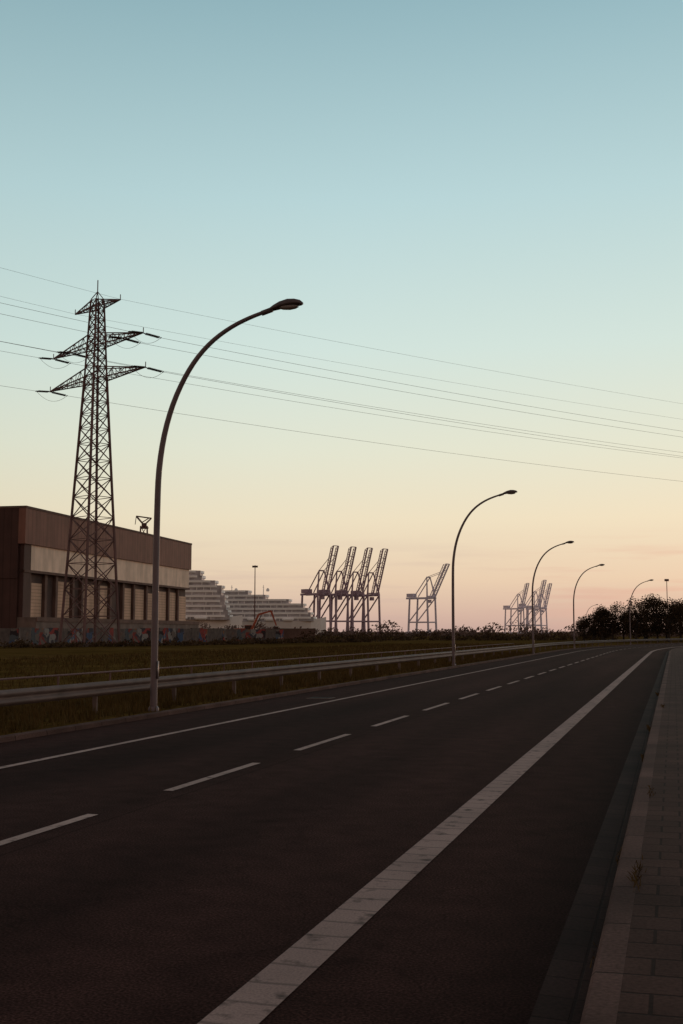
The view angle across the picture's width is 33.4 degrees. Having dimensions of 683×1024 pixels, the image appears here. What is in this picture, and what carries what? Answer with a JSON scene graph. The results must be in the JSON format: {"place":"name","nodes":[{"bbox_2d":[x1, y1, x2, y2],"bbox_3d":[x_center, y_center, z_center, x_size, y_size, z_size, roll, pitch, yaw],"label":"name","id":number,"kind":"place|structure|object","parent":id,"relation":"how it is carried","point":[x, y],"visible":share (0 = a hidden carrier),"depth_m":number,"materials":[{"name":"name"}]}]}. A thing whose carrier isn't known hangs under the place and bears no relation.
{"place":"outdoors","nodes":[
{"label":"outdoors","id":0,"kind":"place"},
{"bbox_2d":[0,643,682,1023],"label":"road","id":1,"kind":"structure","parent":0,"point":[142,897],"depth_m":9.61,"materials":[{"name":"grey asphalt"}]},
{"bbox_2d":[306,697,334,698],"bbox_3d":[-0.561,5.074,31.043,0.640,0.022,0.600,-2,-6,16],"label":"storm drain","id":2,"kind":"object","parent":1,"relation":"on","point":[320,697],"visible":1,"depth_m":30.96,"materials":[{"name":"metal"}]},
{"bbox_2d":[0,644,659,768],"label":"lane edge line","id":3,"kind":"object","parent":1,"relation":"on","point":[224,722],"visible":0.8,"depth_m":21.41,"materials":[{"name":"paint"}]},
{"bbox_2d":[0,643,671,742],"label":"kerb","id":4,"kind":"structure","parent":1,"relation":"on","point":[44,732],"depth_m":26.40,"materials":[{"name":"concrete"}]},
{"bbox_2d":[0,644,681,844],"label":"dash line","id":5,"kind":"object","parent":1,"relation":"on","point":[31,833],"visible":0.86,"depth_m":13.58,"materials":[{"name":"paint"}]},
{"bbox_2d":[197,646,682,1023],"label":"lane edge line","id":6,"kind":"object","parent":1,"relation":"on","point":[259,997],"visible":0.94,"depth_m":7.38,"materials":[{"name":"paint"}]},
{"bbox_2d":[528,650,669,1023],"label":"gutter","id":7,"kind":"object","parent":1,"relation":"on","point":[561,998],"visible":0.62,"depth_m":7.43,"materials":[{"name":"concrete"}]},
{"bbox_2d":[590,692,663,967],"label":"kerb weeds","id":8,"kind":"object","parent":7,"relation":"on","point":[637,864],"visible":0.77,"depth_m":8.01,"materials":[{"name":"green plant"}]},
{"bbox_2d":[0,632,682,706],"bbox_3d":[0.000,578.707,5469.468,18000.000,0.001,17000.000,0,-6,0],"label":"ground","id":9,"kind":"structure","parent":0,"point":[8,652],"depth_m":101.05,"materials":[{"name":"green plant"}]},
{"bbox_2d":[50,280,145,646],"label":"electricity pylon","id":10,"kind":"object","parent":9,"relation":"on","point":[96,347],"visible":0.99,"depth_m":151.31,"materials":[{"name":"metal"}]},
{"bbox_2d":[35,331,163,395],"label":"insulator strings","id":11,"kind":"object","parent":10,"relation":"attached to","point":[131,340],"visible":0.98,"depth_m":149.52},
{"bbox_2d":[0,268,682,480],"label":"overhead power lines","id":12,"kind":"object","parent":10,"relation":"attached to","point":[329,378],"visible":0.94,"depth_m":171.26,"materials":[{"name":"metal"}]},
{"bbox_2d":[0,505,199,628],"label":"warehouse","id":13,"kind":"structure","parent":9,"relation":"on","point":[33,547],"depth_m":181.58,"materials":[{"name":"concrete"}]},
{"bbox_2d":[30,581,185,620],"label":"roller doors","id":14,"kind":"structure","parent":13,"relation":"in","point":[36,588],"depth_m":202.65,"materials":[{"name":"grey metal"}]},
{"bbox_2d":[0,627,283,645],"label":"graffiti wall","id":15,"kind":"structure","parent":9,"relation":"on","point":[40,636],"depth_m":184.78,"materials":[{"name":"concrete"}]},
{"bbox_2d":[135,516,151,532],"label":"harbour slewing crane","id":16,"kind":"object","parent":9,"relation":"on","point":[145,526],"visible":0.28,"depth_m":250.45,"materials":[{"name":"metal"}]},
{"bbox_2d":[0,636,382,647],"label":"scrub bushes","id":17,"kind":"object","parent":9,"relation":"on","point":[99,643],"visible":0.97,"depth_m":157.54,"materials":[{"name":"green plant"}]},
{"bbox_2d":[185,570,241,628],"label":"cruise ship","id":18,"kind":"object","parent":9,"relation":"on","point":[206,601],"visible":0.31,"depth_m":692.71},
{"bbox_2d":[252,566,257,627],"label":"floodlight mast","id":19,"kind":"object","parent":9,"relation":"on","point":[254,593],"visible":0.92,"depth_m":498.76,"materials":[{"name":"metal"}]},
{"bbox_2d":[234,610,277,628],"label":"excavator","id":20,"kind":"object","parent":9,"relation":"on","point":[254,623],"visible":0.41,"depth_m":249.24,"materials":[{"name":"metal"}]},
{"bbox_2d":[223,585,325,634],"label":"cruise ship","id":21,"kind":"object","parent":9,"relation":"on","point":[287,613],"visible":0.73,"depth_m":775.89},
{"bbox_2d":[261,628,314,639],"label":"shipping container","id":22,"kind":"object","parent":9,"relation":"on","point":[290,633],"visible":0.38,"depth_m":255.57,"materials":[{"name":"metal"}]},
{"bbox_2d":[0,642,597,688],"bbox_3d":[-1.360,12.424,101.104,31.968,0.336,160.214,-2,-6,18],"label":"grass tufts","id":23,"kind":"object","parent":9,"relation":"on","point":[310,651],"visible":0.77,"depth_m":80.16,"materials":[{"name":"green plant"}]},
{"bbox_2d":[300,545,338,633],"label":"container crane","id":24,"kind":"object","parent":9,"relation":"on","point":[307,592],"visible":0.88,"depth_m":1187.29,"materials":[{"name":"paint"}]},
{"bbox_2d":[319,546,356,631],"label":"container crane","id":25,"kind":"object","parent":9,"relation":"on","point":[339,594],"visible":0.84,"depth_m":1201.10,"materials":[{"name":"paint"}]},
{"bbox_2d":[0,642,682,735],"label":"grass verge","id":26,"kind":"object","parent":9,"relation":"on","point":[49,725],"depth_m":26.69,"materials":[{"name":"green plant"}]},
{"bbox_2d":[148,299,302,710],"bbox_3d":[-2.528,-0.108,24.834,3.508,9.067,0.300,-2,-6,16],"label":"street lamp","id":27,"kind":"object","parent":26,"relation":"on","point":[288,304],"visible":0.93,"depth_m":25.12,"materials":[{"name":"metal"}]},
{"bbox_2d":[0,643,513,701],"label":"pipe fence","id":28,"kind":"object","parent":26,"relation":"on","point":[58,675],"visible":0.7,"depth_m":40.48,"materials":[{"name":"metal"}]},
{"bbox_2d":[0,638,682,711],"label":"guardrail","id":29,"kind":"object","parent":26,"relation":"on","point":[21,696],"visible":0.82,"depth_m":29.97,"materials":[{"name":"metal"}]},
{"bbox_2d":[452,490,516,665],"bbox_3d":[7.314,3.414,58.236,3.508,9.067,0.300,-2,-6,16],"label":"street lamp","id":30,"kind":"object","parent":26,"relation":"on","point":[453,563],"visible":0.91,"depth_m":58.51,"materials":[{"name":"metal"}]},
{"bbox_2d":[532,541,573,653],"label":"street lamp","id":31,"kind":"object","parent":26,"relation":"on","point":[569,542],"visible":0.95,"depth_m":90.95,"materials":[{"name":"metal"}]},
{"bbox_2d":[573,564,604,647],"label":"street lamp","id":32,"kind":"object","parent":26,"relation":"on","point":[573,603],"visible":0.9,"depth_m":121.92,"materials":[{"name":"metal"}]},
{"bbox_2d":[629,579,652,643],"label":"street lamp","id":33,"kind":"object","parent":26,"relation":"on","point":[629,607],"visible":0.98,"depth_m":157.94,"materials":[{"name":"metal"}]},
{"bbox_2d":[334,547,372,633],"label":"container crane","id":34,"kind":"object","parent":9,"relation":"on","point":[358,593],"visible":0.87,"depth_m":1215.49,"materials":[{"name":"paint"}]},
{"bbox_2d":[350,548,387,633],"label":"container crane","id":35,"kind":"object","parent":9,"relation":"on","point":[368,594],"visible":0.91,"depth_m":1230.81,"materials":[{"name":"paint"}]},
{"bbox_2d":[406,563,449,633],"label":"container crane","id":36,"kind":"object","parent":9,"relation":"on","point":[426,598],"visible":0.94,"depth_m":1319.91,"materials":[{"name":"paint"}]},
{"bbox_2d":[199,620,682,636],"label":"distant treeline","id":37,"kind":"object","parent":9,"relation":"on","point":[471,632],"visible":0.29,"depth_m":480.38,"materials":[{"name":"green plant"}]},
{"bbox_2d":[294,628,618,640],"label":"scrub bushes","id":38,"kind":"object","parent":9,"relation":"on","point":[495,636],"visible":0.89,"depth_m":254.62,"materials":[{"name":"green plant"}]},
{"bbox_2d":[503,583,528,632],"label":"container crane","id":39,"kind":"object","parent":9,"relation":"on","point":[505,608],"visible":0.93,"depth_m":1469.71,"materials":[{"name":"grey metal"}]},
{"bbox_2d":[519,580,546,632],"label":"container crane","id":40,"kind":"object","parent":9,"relation":"on","point":[535,608],"visible":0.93,"depth_m":1498.28,"materials":[{"name":"grey metal"}]},
{"bbox_2d":[526,583,551,632],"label":"container crane","id":41,"kind":"object","parent":9,"relation":"on","point":[545,604],"visible":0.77,"depth_m":1517.94,"materials":[{"name":"grey metal"}]},
{"bbox_2d":[572,620,594,640],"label":"broadleaf tree","id":42,"kind":"object","parent":9,"relation":"on","point":[579,630],"visible":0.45,"depth_m":233.24,"materials":[{"name":"green plant"}]},
{"bbox_2d":[577,613,608,640],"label":"broadleaf tree","id":43,"kind":"object","parent":9,"relation":"on","point":[584,622],"visible":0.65,"depth_m":223.57,"materials":[{"name":"green plant"}]},
{"bbox_2d":[592,607,615,639],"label":"broadleaf tree","id":44,"kind":"object","parent":9,"relation":"on","point":[608,621],"visible":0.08,"depth_m":238.41,"materials":[{"name":"green plant"}]},
{"bbox_2d":[589,606,619,639],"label":"broadleaf tree","id":45,"kind":"object","parent":9,"relation":"on","point":[603,613],"visible":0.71,"depth_m":219.46,"materials":[{"name":"green plant"}]},
{"bbox_2d":[590,601,625,639],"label":"broadleaf tree","id":46,"kind":"object","parent":9,"relation":"on","point":[606,622],"visible":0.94,"depth_m":217.18,"materials":[{"name":"green plant"}]},
{"bbox_2d":[611,613,637,639],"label":"broadleaf tree","id":47,"kind":"object","parent":9,"relation":"on","point":[621,633],"visible":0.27,"depth_m":217.90,"materials":[{"name":"green plant"}]},
{"bbox_2d":[580,647,680,1023],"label":"kerb","id":48,"kind":"structure","parent":9,"relation":"on","point":[601,1005],"depth_m":6.89,"materials":[{"name":"concrete"}]},
{"bbox_2d":[617,606,655,641],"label":"broadleaf tree","id":49,"kind":"object","parent":9,"relation":"on","point":[637,619],"visible":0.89,"depth_m":212.30,"materials":[{"name":"green plant"}]},
{"bbox_2d":[627,598,655,638],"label":"broadleaf tree","id":50,"kind":"object","parent":9,"relation":"on","point":[638,607],"visible":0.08,"depth_m":235.92,"materials":[{"name":"green plant"}]},
{"bbox_2d":[622,593,661,641],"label":"broadleaf tree","id":51,"kind":"object","parent":9,"relation":"on","point":[635,604],"visible":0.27,"depth_m":220.97,"materials":[{"name":"green plant"}]},
{"bbox_2d":[640,594,676,641],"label":"broadleaf tree","id":52,"kind":"object","parent":9,"relation":"on","point":[656,620],"visible":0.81,"depth_m":214.61,"materials":[{"name":"green plant"}]},
{"bbox_2d":[651,601,682,641],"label":"broadleaf tree","id":53,"kind":"object","parent":9,"relation":"on","point":[677,616],"visible":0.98,"depth_m":212.52,"materials":[{"name":"green plant"}]},
{"bbox_2d":[654,597,679,638],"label":"broadleaf tree","id":54,"kind":"object","parent":9,"relation":"on","point":[667,613],"visible":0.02,"depth_m":238.83,"materials":[{"name":"green plant"}]},
{"bbox_2d":[663,599,682,641],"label":"broadleaf tree","id":55,"kind":"object","parent":9,"relation":"on","point":[680,631],"visible":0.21,"depth_m":224.44,"materials":[{"name":"green plant"}]},
{"bbox_2d":[0,0,682,631],"label":"sky","id":56,"kind":"structure","parent":0,"point":[494,185],"materials":[{"name":"blue"}]},
{"bbox_2d":[616,647,682,1023],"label":"pavement","id":57,"kind":"structure","parent":0,"point":[652,987],"depth_m":7.27,"materials":[{"name":"grey concrete"}]}
]}

